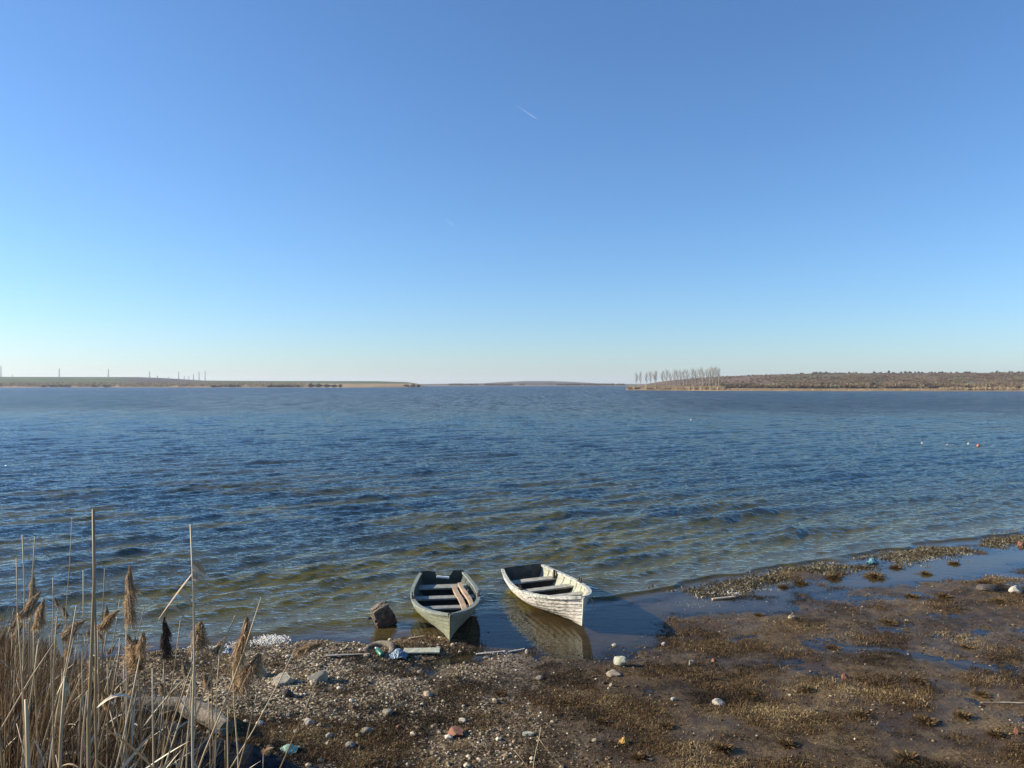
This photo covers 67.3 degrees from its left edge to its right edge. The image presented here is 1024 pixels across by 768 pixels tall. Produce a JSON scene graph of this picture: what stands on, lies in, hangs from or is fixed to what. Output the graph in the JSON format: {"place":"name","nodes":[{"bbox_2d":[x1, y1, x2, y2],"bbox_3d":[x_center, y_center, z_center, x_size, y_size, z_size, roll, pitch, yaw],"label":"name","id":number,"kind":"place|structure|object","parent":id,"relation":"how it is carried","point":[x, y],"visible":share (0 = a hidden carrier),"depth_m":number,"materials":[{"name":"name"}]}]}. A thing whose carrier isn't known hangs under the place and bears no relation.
{"place":"outdoors","nodes":[
{"label":"outdoors","id":0,"kind":"place"},
{"bbox_2d":[0,377,421,387],"bbox_3d":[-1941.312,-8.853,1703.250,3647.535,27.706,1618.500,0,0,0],"label":"hill","id":1,"kind":"structure","parent":0,"point":[345,384],"depth_m":1249.26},
{"bbox_2d":[0,381,305,386],"bbox_3d":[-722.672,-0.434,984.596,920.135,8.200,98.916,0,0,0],"label":"reed belt","id":2,"kind":"object","parent":1,"relation":"on","point":[100,384],"visible":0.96,"depth_m":999.22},
{"bbox_2d":[41,384,299,386],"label":"shore scrub","id":3,"kind":"object","parent":1,"relation":"on","point":[231,385],"visible":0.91,"depth_m":985.45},
{"bbox_2d":[0,386,1023,664],"bbox_3d":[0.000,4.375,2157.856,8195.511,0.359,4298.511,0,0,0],"label":"lake water","id":4,"kind":"structure","parent":0,"point":[322,510],"depth_m":31.34,"materials":[{"name":"liquid"}]},
{"bbox_2d":[501,563,593,625],"bbox_3d":[0.752,4.097,15.218,1.344,0.594,3.666,-3,-2,-17],"label":"rowing boat","id":5,"kind":"object","parent":4,"relation":"on","point":[541,586],"visible":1,"depth_m":15.44,"materials":[{"name":"white paint"}]},
{"bbox_2d":[182,555,957,654],"bbox_3d":[3.096,4.356,15.381,18.193,0.104,2.629,0,0,-24],"label":"lake foam","id":6,"kind":"object","parent":4,"relation":"on","point":[271,640],"visible":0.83,"depth_m":13.10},
{"bbox_2d":[648,529,1023,599],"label":"shore debris","id":7,"kind":"object","parent":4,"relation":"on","point":[990,542],"visible":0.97,"depth_m":18.41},
{"bbox_2d":[0,0,1023,383],"label":"sky","id":8,"kind":"structure","parent":0,"point":[412,191],"materials":[{"name":"blue"}]},
{"bbox_2d":[420,381,643,385],"bbox_3d":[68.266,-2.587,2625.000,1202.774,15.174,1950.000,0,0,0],"label":"hill","id":9,"kind":"structure","parent":0,"point":[537,383],"depth_m":1753.17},
{"bbox_2d":[448,383,624,384],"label":"treeline","id":10,"kind":"object","parent":9,"relation":"on","point":[556,384],"visible":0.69,"depth_m":1698.29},
{"bbox_2d":[56,535,1023,767],"bbox_3d":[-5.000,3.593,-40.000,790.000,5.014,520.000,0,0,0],"label":"shore ground","id":11,"kind":"structure","parent":0,"point":[562,635],"depth_m":11.69,"materials":[{"name":"soil"}]},
{"bbox_2d":[13,558,17,766],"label":"reed","id":12,"kind":"object","parent":11,"relation":"on","point":[15,648],"visible":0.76,"depth_m":3.97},
{"bbox_2d":[16,665,23,767],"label":"reed","id":13,"kind":"object","parent":11,"relation":"on","point":[20,724],"visible":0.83,"depth_m":3.18,"materials":[{"name":"beige plant"}]},
{"bbox_2d":[22,535,24,747],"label":"reed","id":14,"kind":"object","parent":11,"relation":"on","point":[24,618],"visible":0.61,"depth_m":3.78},
{"bbox_2d":[24,699,30,767],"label":"reed","id":15,"kind":"object","parent":11,"relation":"on","point":[28,765],"visible":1,"depth_m":2.28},
{"bbox_2d":[15,591,40,766],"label":"reed","id":16,"kind":"object","parent":11,"relation":"on","point":[26,611],"visible":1,"depth_m":2.93,"materials":[{"name":"brown plant"}]},
{"bbox_2d":[21,639,38,767],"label":"reed","id":17,"kind":"object","parent":11,"relation":"on","point":[23,764],"visible":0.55,"depth_m":3.24,"materials":[{"name":"beige plant"}]},
{"bbox_2d":[30,537,35,707],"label":"reed","id":18,"kind":"object","parent":11,"relation":"on","point":[31,621],"visible":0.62,"depth_m":3.77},
{"bbox_2d":[28,573,37,716],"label":"reed","id":19,"kind":"object","parent":11,"relation":"on","point":[34,589],"visible":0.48,"depth_m":3.89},
{"bbox_2d":[30,598,47,766],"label":"reed","id":20,"kind":"object","parent":11,"relation":"on","point":[40,619],"visible":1,"depth_m":3.58,"materials":[{"name":"brown plant"}]},
{"bbox_2d":[0,619,85,730],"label":"reed","id":21,"kind":"object","parent":11,"relation":"on","point":[65,635],"visible":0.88,"depth_m":3.19,"materials":[{"name":"brown plant"}]},
{"bbox_2d":[14,645,73,767],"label":"reed","id":22,"kind":"object","parent":11,"relation":"on","point":[66,651],"visible":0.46,"depth_m":3.78,"materials":[{"name":"brown plant"}]},
{"bbox_2d":[36,669,64,767],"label":"reed","id":23,"kind":"object","parent":11,"relation":"on","point":[38,764],"visible":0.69,"depth_m":3.40,"materials":[{"name":"beige plant"}]},
{"bbox_2d":[51,578,53,764],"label":"reed","id":24,"kind":"object","parent":11,"relation":"on","point":[51,648],"visible":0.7,"depth_m":3.98,"materials":[{"name":"beige plant"}]},
{"bbox_2d":[33,638,73,767],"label":"reed","id":25,"kind":"object","parent":11,"relation":"on","point":[39,750],"visible":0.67,"depth_m":3.48,"materials":[{"name":"beige plant"}]},
{"bbox_2d":[49,605,76,767],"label":"reed","id":26,"kind":"object","parent":11,"relation":"on","point":[51,750],"visible":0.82,"depth_m":3.05,"materials":[{"name":"beige plant"}]},
{"bbox_2d":[56,634,70,767],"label":"reed","id":27,"kind":"object","parent":11,"relation":"on","point":[60,647],"visible":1,"depth_m":2.34,"materials":[{"name":"beige plant"}]},
{"bbox_2d":[52,616,78,767],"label":"reed","id":28,"kind":"object","parent":11,"relation":"on","point":[53,701],"visible":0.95,"depth_m":2.96,"materials":[{"name":"beige plant"}]},
{"bbox_2d":[64,523,71,668],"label":"reed","id":29,"kind":"object","parent":11,"relation":"on","point":[67,591],"visible":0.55,"depth_m":4.18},
{"bbox_2d":[46,656,108,767],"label":"reed","id":30,"kind":"object","parent":11,"relation":"on","point":[107,723],"visible":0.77,"depth_m":3.48,"materials":[{"name":"beige plant"}]},
{"bbox_2d":[81,570,94,764],"bbox_3d":[-1.963,1.870,3.536,0.038,1.996,0.157,0,0,-44],"label":"reed","id":31,"kind":"object","parent":11,"relation":"on","point":[82,663],"visible":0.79,"depth_m":3.57,"materials":[{"name":"beige plant"}]},
{"bbox_2d":[48,605,131,766],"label":"reed","id":32,"kind":"object","parent":11,"relation":"on","point":[106,611],"visible":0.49,"depth_m":4.06,"materials":[{"name":"beige plant"}]},
{"bbox_2d":[86,509,95,767],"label":"reed","id":33,"kind":"object","parent":11,"relation":"on","point":[88,724],"visible":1,"depth_m":2.67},
{"bbox_2d":[82,654,116,763],"bbox_3d":[-2.027,2.071,3.643,0.238,1.736,0.135,11,2,29],"label":"reed","id":34,"kind":"object","parent":11,"relation":"on","point":[92,738],"visible":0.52,"depth_m":3.54,"materials":[{"name":"beige plant"}]},
{"bbox_2d":[93,643,121,767],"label":"reed","id":35,"kind":"object","parent":11,"relation":"on","point":[109,703],"visible":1,"depth_m":2.98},
{"bbox_2d":[97,609,119,754],"bbox_3d":[-1.724,1.872,3.265,0.107,1.794,0.215,0,0,-27],"label":"reed","id":36,"kind":"object","parent":11,"relation":"on","point":[108,620],"visible":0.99,"depth_m":3.31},
{"bbox_2d":[100,599,121,736],"bbox_3d":[-2.430,2.227,4.575,0.310,1.827,0.290,0,0,24],"label":"reed","id":37,"kind":"object","parent":11,"relation":"on","point":[110,662],"visible":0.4,"depth_m":4.64,"materials":[{"name":"beige plant"}]},
{"bbox_2d":[94,597,133,767],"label":"reed","id":38,"kind":"object","parent":11,"relation":"on","point":[99,705],"visible":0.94,"depth_m":2.87,"materials":[{"name":"beige plant"}]},
{"bbox_2d":[80,691,151,767],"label":"reed","id":39,"kind":"object","parent":11,"relation":"on","point":[129,759],"visible":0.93,"depth_m":2.71,"materials":[{"name":"beige plant"}]},
{"bbox_2d":[101,568,134,766],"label":"reed","id":40,"kind":"object","parent":11,"relation":"on","point":[102,662],"visible":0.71,"depth_m":3.86,"materials":[{"name":"beige plant"}]},
{"bbox_2d":[98,669,154,767],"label":"reed","id":41,"kind":"object","parent":11,"relation":"on","point":[134,750],"visible":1,"depth_m":2.83,"materials":[{"name":"beige plant"}]},
{"bbox_2d":[110,606,144,767],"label":"reed","id":42,"kind":"object","parent":11,"relation":"on","point":[125,700],"visible":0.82,"depth_m":3.44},
{"bbox_2d":[120,685,135,765],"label":"reed","id":43,"kind":"object","parent":11,"relation":"on","point":[129,698],"visible":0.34,"depth_m":3.89,"materials":[{"name":"beige plant"}]},
{"bbox_2d":[120,691,136,767],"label":"reed","id":44,"kind":"object","parent":11,"relation":"on","point":[129,729],"visible":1,"depth_m":3.14,"materials":[{"name":"beige plant"}]},
{"bbox_2d":[0,597,262,767],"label":"reed undergrowth","id":45,"kind":"object","parent":11,"relation":"on","point":[9,757],"visible":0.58,"depth_m":4.47,"materials":[{"name":"plant"}]},
{"bbox_2d":[122,566,143,763],"bbox_3d":[-1.639,1.774,3.209,0.146,1.992,0.158,-1,-5,0],"label":"reed","id":46,"kind":"object","parent":11,"relation":"on","point":[130,599],"visible":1,"depth_m":3.30,"materials":[{"name":"brown plant"}]},
{"bbox_2d":[123,661,150,766],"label":"reed","id":47,"kind":"object","parent":11,"relation":"on","point":[125,715],"visible":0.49,"depth_m":4.00,"materials":[{"name":"beige plant"}]},
{"bbox_2d":[101,691,177,767],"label":"reed","id":48,"kind":"object","parent":11,"relation":"on","point":[104,697],"visible":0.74,"depth_m":3.42,"materials":[{"name":"beige plant"}]},
{"bbox_2d":[93,674,192,767],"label":"reed","id":49,"kind":"object","parent":11,"relation":"on","point":[176,729],"visible":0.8,"depth_m":2.98,"materials":[{"name":"beige plant"}]},
{"bbox_2d":[115,631,188,767],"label":"reed","id":50,"kind":"object","parent":11,"relation":"on","point":[141,645],"visible":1,"depth_m":3.09,"materials":[{"name":"beige plant"}]},
{"bbox_2d":[134,686,172,767],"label":"reed","id":51,"kind":"object","parent":11,"relation":"on","point":[154,727],"visible":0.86,"depth_m":2.98,"materials":[{"name":"beige plant"}]},
{"bbox_2d":[129,696,177,767],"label":"reed","id":52,"kind":"object","parent":11,"relation":"on","point":[131,731],"visible":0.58,"depth_m":3.98,"materials":[{"name":"beige plant"}]},
{"bbox_2d":[116,631,192,767],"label":"reed","id":53,"kind":"object","parent":11,"relation":"on","point":[132,659],"visible":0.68,"depth_m":3.29,"materials":[{"name":"brown plant"}]},
{"bbox_2d":[139,720,181,736],"bbox_3d":[-4.327,4.128,9.201,0.710,0.209,0.200,0,0,0],"label":"driftwood log","id":54,"kind":"object","parent":11,"relation":"on","point":[180,728],"visible":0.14,"depth_m":9.16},
{"bbox_2d":[135,682,195,767],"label":"reed","id":55,"kind":"object","parent":11,"relation":"on","point":[161,689],"visible":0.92,"depth_m":4.30,"materials":[{"name":"beige plant"}]},
{"bbox_2d":[158,617,174,760],"bbox_3d":[-1.683,2.035,3.743,0.086,1.768,0.088,-2,-6,0],"label":"reed","id":56,"kind":"object","parent":11,"relation":"on","point":[165,644],"visible":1,"depth_m":3.81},
{"bbox_2d":[142,661,190,764],"bbox_3d":[-2.383,2.653,5.304,0.392,1.473,0.252,0,0,-33],"label":"reed","id":57,"kind":"object","parent":11,"relation":"on","point":[184,670],"visible":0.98,"depth_m":5.30,"materials":[{"name":"beige plant"}]},
{"bbox_2d":[161,620,180,767],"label":"reed","id":58,"kind":"object","parent":11,"relation":"on","point":[170,693],"visible":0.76,"depth_m":3.43,"materials":[{"name":"beige plant"}]},
{"bbox_2d":[120,697,233,735],"bbox_3d":[-4.146,4.077,9.573,1.789,0.250,0.496,0,0,19],"label":"driftwood log","id":59,"kind":"object","parent":11,"relation":"on","point":[202,716],"visible":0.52,"depth_m":9.46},
{"bbox_2d":[160,650,197,767],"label":"reed","id":60,"kind":"object","parent":11,"relation":"on","point":[175,715],"visible":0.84,"depth_m":3.35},
{"bbox_2d":[158,524,208,767],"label":"reed","id":61,"kind":"object","parent":11,"relation":"on","point":[196,566],"visible":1,"depth_m":2.79,"materials":[{"name":"beige plant"}]},
{"bbox_2d":[170,674,210,767],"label":"reed","id":62,"kind":"object","parent":11,"relation":"on","point":[205,679],"visible":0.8,"depth_m":3.84,"materials":[{"name":"beige plant"}]},
{"bbox_2d":[155,671,226,754],"bbox_3d":[-1.975,2.479,4.589,0.337,1.490,0.533,0,0,4],"label":"reed","id":63,"kind":"object","parent":11,"relation":"on","point":[195,714],"visible":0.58,"depth_m":4.64,"materials":[{"name":"beige plant"}]},
{"bbox_2d":[186,620,216,767],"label":"reed","id":64,"kind":"object","parent":11,"relation":"on","point":[202,641],"visible":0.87,"depth_m":3.11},
{"bbox_2d":[177,616,235,767],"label":"reed","id":65,"kind":"object","parent":11,"relation":"on","point":[206,688],"visible":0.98,"depth_m":3.27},
{"bbox_2d":[214,654,219,767],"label":"reed","id":66,"kind":"object","parent":11,"relation":"on","point":[216,713],"visible":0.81,"depth_m":3.47,"materials":[{"name":"beige plant"}]},
{"bbox_2d":[207,636,227,767],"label":"reed","id":67,"kind":"object","parent":11,"relation":"on","point":[216,650],"visible":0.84,"depth_m":3.78,"materials":[{"name":"beige plant"}]},
{"bbox_2d":[186,692,257,767],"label":"reed","id":68,"kind":"object","parent":11,"relation":"on","point":[246,737],"visible":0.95,"depth_m":2.89,"materials":[{"name":"beige plant"}]},
{"bbox_2d":[198,598,261,767],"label":"reed","id":69,"kind":"object","parent":11,"relation":"on","point":[229,688],"visible":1,"depth_m":3.17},
{"bbox_2d":[172,738,299,767],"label":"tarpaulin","id":70,"kind":"object","parent":11,"relation":"on","point":[255,756],"visible":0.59,"depth_m":8.08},
{"bbox_2d":[229,615,253,767],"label":"reed","id":71,"kind":"object","parent":11,"relation":"on","point":[239,647],"visible":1,"depth_m":3.20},
{"bbox_2d":[224,652,266,767],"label":"reed","id":72,"kind":"object","parent":11,"relation":"on","point":[252,669],"visible":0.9,"depth_m":3.24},
{"bbox_2d":[230,642,323,767],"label":"reed","id":73,"kind":"object","parent":11,"relation":"on","point":[307,648],"visible":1,"depth_m":3.61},
{"bbox_2d":[273,672,293,684],"bbox_3d":[-3.275,4.258,11.036,0.292,0.160,0.248,6,12,0],"label":"stone","id":74,"kind":"object","parent":11,"relation":"on","point":[286,678],"visible":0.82,"depth_m":10.99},
{"bbox_2d":[280,744,299,753],"bbox_3d":[-2.594,4.211,8.912,0.232,0.080,0.199,0,0,0],"label":"plastic scrap","id":75,"kind":"object","parent":11,"relation":"on","point":[292,749],"visible":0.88,"depth_m":8.88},
{"bbox_2d":[280,679,317,767],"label":"reed","id":76,"kind":"object","parent":11,"relation":"on","point":[299,724],"visible":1,"depth_m":3.00,"materials":[{"name":"beige plant"}]},
{"bbox_2d":[307,670,327,681],"bbox_3d":[-2.825,4.269,11.176,0.276,0.194,0.215,-8,-16,0],"label":"stone","id":77,"kind":"object","parent":11,"relation":"on","point":[321,675],"visible":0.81,"depth_m":11.12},
{"bbox_2d":[71,636,622,767],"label":"gravel","id":78,"kind":"structure","parent":11,"relation":"on","point":[448,736],"depth_m":10.46,"materials":[{"name":"gravel"}]},
{"bbox_2d":[362,640,396,655],"bbox_3d":[-2.179,4.411,12.567,0.599,0.165,0.599,-7,13,0],"label":"old tyre","id":79,"kind":"object","parent":11,"relation":"on","point":[391,646],"visible":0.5,"depth_m":12.69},
{"bbox_2d":[369,600,397,627],"bbox_3d":[-2.364,4.239,14.071,0.399,0.511,0.305,-28,20,-22],"label":"masonry chunk","id":80,"kind":"object","parent":11,"relation":"on","point":[382,615],"visible":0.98,"depth_m":13.97,"materials":[{"name":"brick"}]},
{"bbox_2d":[389,648,408,659],"bbox_3d":[-1.820,4.309,12.318,0.310,0.142,0.254,0,0,0],"label":"plastic bag","id":81,"kind":"object","parent":11,"relation":"on","point":[397,653],"visible":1,"depth_m":12.27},
{"bbox_2d":[404,647,439,653],"bbox_3d":[-1.466,4.334,12.496,0.584,0.032,0.246,2,0,-3],"label":"concrete slab","id":82,"kind":"object","parent":11,"relation":"on","point":[430,650],"depth_m":12.46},
{"bbox_2d":[410,570,479,641],"bbox_3d":[-1.264,4.154,14.657,1.344,0.594,3.666,0,-1,-7],"label":"rowing boat","id":83,"kind":"object","parent":11,"relation":"on","point":[435,602],"visible":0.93,"depth_m":14.99,"materials":[{"name":"green paint"}]},
{"bbox_2d":[452,585,466,609],"bbox_3d":[-1.027,4.119,14.882,0.123,0.041,1.813,0,0,-11],"label":"wooden plank","id":84,"kind":"object","parent":83,"relation":"on","point":[459,597],"visible":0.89,"depth_m":14.77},
{"bbox_2d":[458,582,472,605],"bbox_3d":[-0.902,4.104,15.027,0.106,0.061,1.635,0,0,-12],"label":"wooden plank","id":85,"kind":"object","parent":83,"relation":"on","point":[467,596],"visible":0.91,"depth_m":14.96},
{"bbox_2d":[448,726,463,736],"bbox_3d":[-0.704,4.353,9.579,0.200,0.111,0.196,0,0,0],"label":"stone","id":86,"kind":"object","parent":11,"relation":"on","point":[455,731],"visible":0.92,"depth_m":9.56,"materials":[{"name":"stone"}]},
{"bbox_2d":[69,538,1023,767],"bbox_3d":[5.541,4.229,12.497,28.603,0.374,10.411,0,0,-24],"label":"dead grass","id":87,"kind":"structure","parent":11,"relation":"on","point":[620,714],"depth_m":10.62,"materials":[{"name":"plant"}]},
{"bbox_2d":[606,669,620,676],"bbox_3d":[1.523,4.339,11.531,0.229,0.088,0.196,0,0,0],"label":"stone","id":88,"kind":"object","parent":11,"relation":"on","point":[612,673],"visible":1,"depth_m":11.47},
{"bbox_2d":[613,656,626,665],"bbox_3d":[1.672,4.298,11.884,0.200,0.168,0.154,0,0,0],"label":"stone","id":89,"kind":"object","parent":11,"relation":"on","point":[620,660],"visible":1,"depth_m":11.84,"materials":[{"name":"stone"}]},
{"bbox_2d":[627,751,651,762],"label":"grass tuft","id":90,"kind":"object","parent":11,"relation":"on","point":[640,756],"visible":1,"depth_m":8.94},
{"bbox_2d":[278,546,1023,767],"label":"mud crumbs","id":91,"kind":"object","parent":11,"relation":"on","point":[630,748],"visible":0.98,"depth_m":10.65,"materials":[{"name":"soil"}]},
{"bbox_2d":[657,718,679,729],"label":"grass tuft","id":92,"kind":"object","parent":11,"relation":"on","point":[665,724],"visible":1,"depth_m":9.79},
{"bbox_2d":[701,740,736,754],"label":"grass tuft","id":93,"kind":"object","parent":11,"relation":"on","point":[722,747],"visible":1,"depth_m":9.13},
{"bbox_2d":[458,570,1015,749],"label":"scattered pebbles","id":94,"kind":"object","parent":11,"relation":"on","point":[932,740],"visible":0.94,"depth_m":10.90,"materials":[{"name":"stone"}]},
{"bbox_2d":[771,737,804,749],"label":"grass tuft","id":95,"kind":"object","parent":11,"relation":"on","point":[784,743],"visible":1,"depth_m":9.28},
{"bbox_2d":[795,684,818,693],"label":"grass tuft","id":96,"kind":"object","parent":11,"relation":"on","point":[807,688],"visible":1,"depth_m":10.97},
{"bbox_2d":[850,707,874,718],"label":"grass tuft","id":97,"kind":"object","parent":11,"relation":"on","point":[860,712],"visible":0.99,"depth_m":10.14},
{"bbox_2d":[861,571,892,579],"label":"grass tuft","id":98,"kind":"object","parent":11,"relation":"on","point":[874,575],"visible":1,"depth_m":17.47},
{"bbox_2d":[876,618,901,625],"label":"grass tuft","id":99,"kind":"object","parent":11,"relation":"on","point":[888,621],"visible":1,"depth_m":14.14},
{"bbox_2d":[880,748,926,762],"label":"grass tuft","id":100,"kind":"object","parent":11,"relation":"on","point":[904,755],"visible":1,"depth_m":8.93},
{"bbox_2d":[902,673,934,684],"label":"grass tuft","id":101,"kind":"object","parent":11,"relation":"on","point":[917,679],"visible":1,"depth_m":11.34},
{"bbox_2d":[909,711,944,728],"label":"grass tuft","id":102,"kind":"object","parent":11,"relation":"on","point":[925,719],"visible":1,"depth_m":9.95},
{"bbox_2d":[951,710,973,720],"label":"grass tuft","id":103,"kind":"object","parent":11,"relation":"on","point":[962,714],"visible":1,"depth_m":10.08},
{"bbox_2d":[970,689,998,697],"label":"grass tuft","id":104,"kind":"object","parent":11,"relation":"on","point":[981,693],"visible":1,"depth_m":10.82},
{"bbox_2d":[972,578,1002,586],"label":"grass tuft","id":105,"kind":"object","parent":11,"relation":"on","point":[987,581],"visible":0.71,"depth_m":16.84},
{"bbox_2d":[976,584,999,591],"bbox_3d":[10.156,4.360,16.407,0.440,0.192,0.323,0,0,0],"label":"stone","id":106,"kind":"object","parent":11,"relation":"on","point":[989,587],"visible":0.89,"depth_m":16.30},
{"bbox_2d":[980,728,1010,740],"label":"grass tuft","id":107,"kind":"object","parent":11,"relation":"on","point":[998,734],"visible":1,"depth_m":9.48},
{"bbox_2d":[336,547,1021,709],"bbox_3d":[8.207,4.390,14.596,22.182,0.020,8.024,0,0,-27],"label":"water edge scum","id":108,"kind":"object","parent":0,"point":[791,645],"visible":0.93,"depth_m":13.47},
{"bbox_2d":[626,373,1023,390],"bbox_3d":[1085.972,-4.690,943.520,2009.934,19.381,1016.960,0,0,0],"label":"hill","id":109,"kind":"structure","parent":0,"point":[733,379],"depth_m":627.33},
{"bbox_2d":[626,385,725,389],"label":"reed belt","id":110,"kind":"object","parent":109,"relation":"on","point":[692,387],"visible":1,"depth_m":531.81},
{"bbox_2d":[654,372,1023,387],"bbox_3d":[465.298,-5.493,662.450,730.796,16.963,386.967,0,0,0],"label":"hillside scrub","id":111,"kind":"object","parent":109,"relation":"on","point":[948,383],"visible":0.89,"depth_m":567.38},
{"bbox_2d":[722,388,1021,390],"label":"thin shore reeds","id":112,"kind":"object","parent":109,"relation":"on","point":[850,389],"visible":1,"depth_m":477.97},
{"bbox_2d":[800,371,1022,373],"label":"skyline scrub","id":113,"kind":"object","parent":109,"relation":"on","point":[909,372],"visible":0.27,"depth_m":813.47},
{"bbox_2d":[937,386,1023,390],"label":"shore reeds","id":114,"kind":"object","parent":109,"relation":"on","point":[985,388],"visible":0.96,"depth_m":474.75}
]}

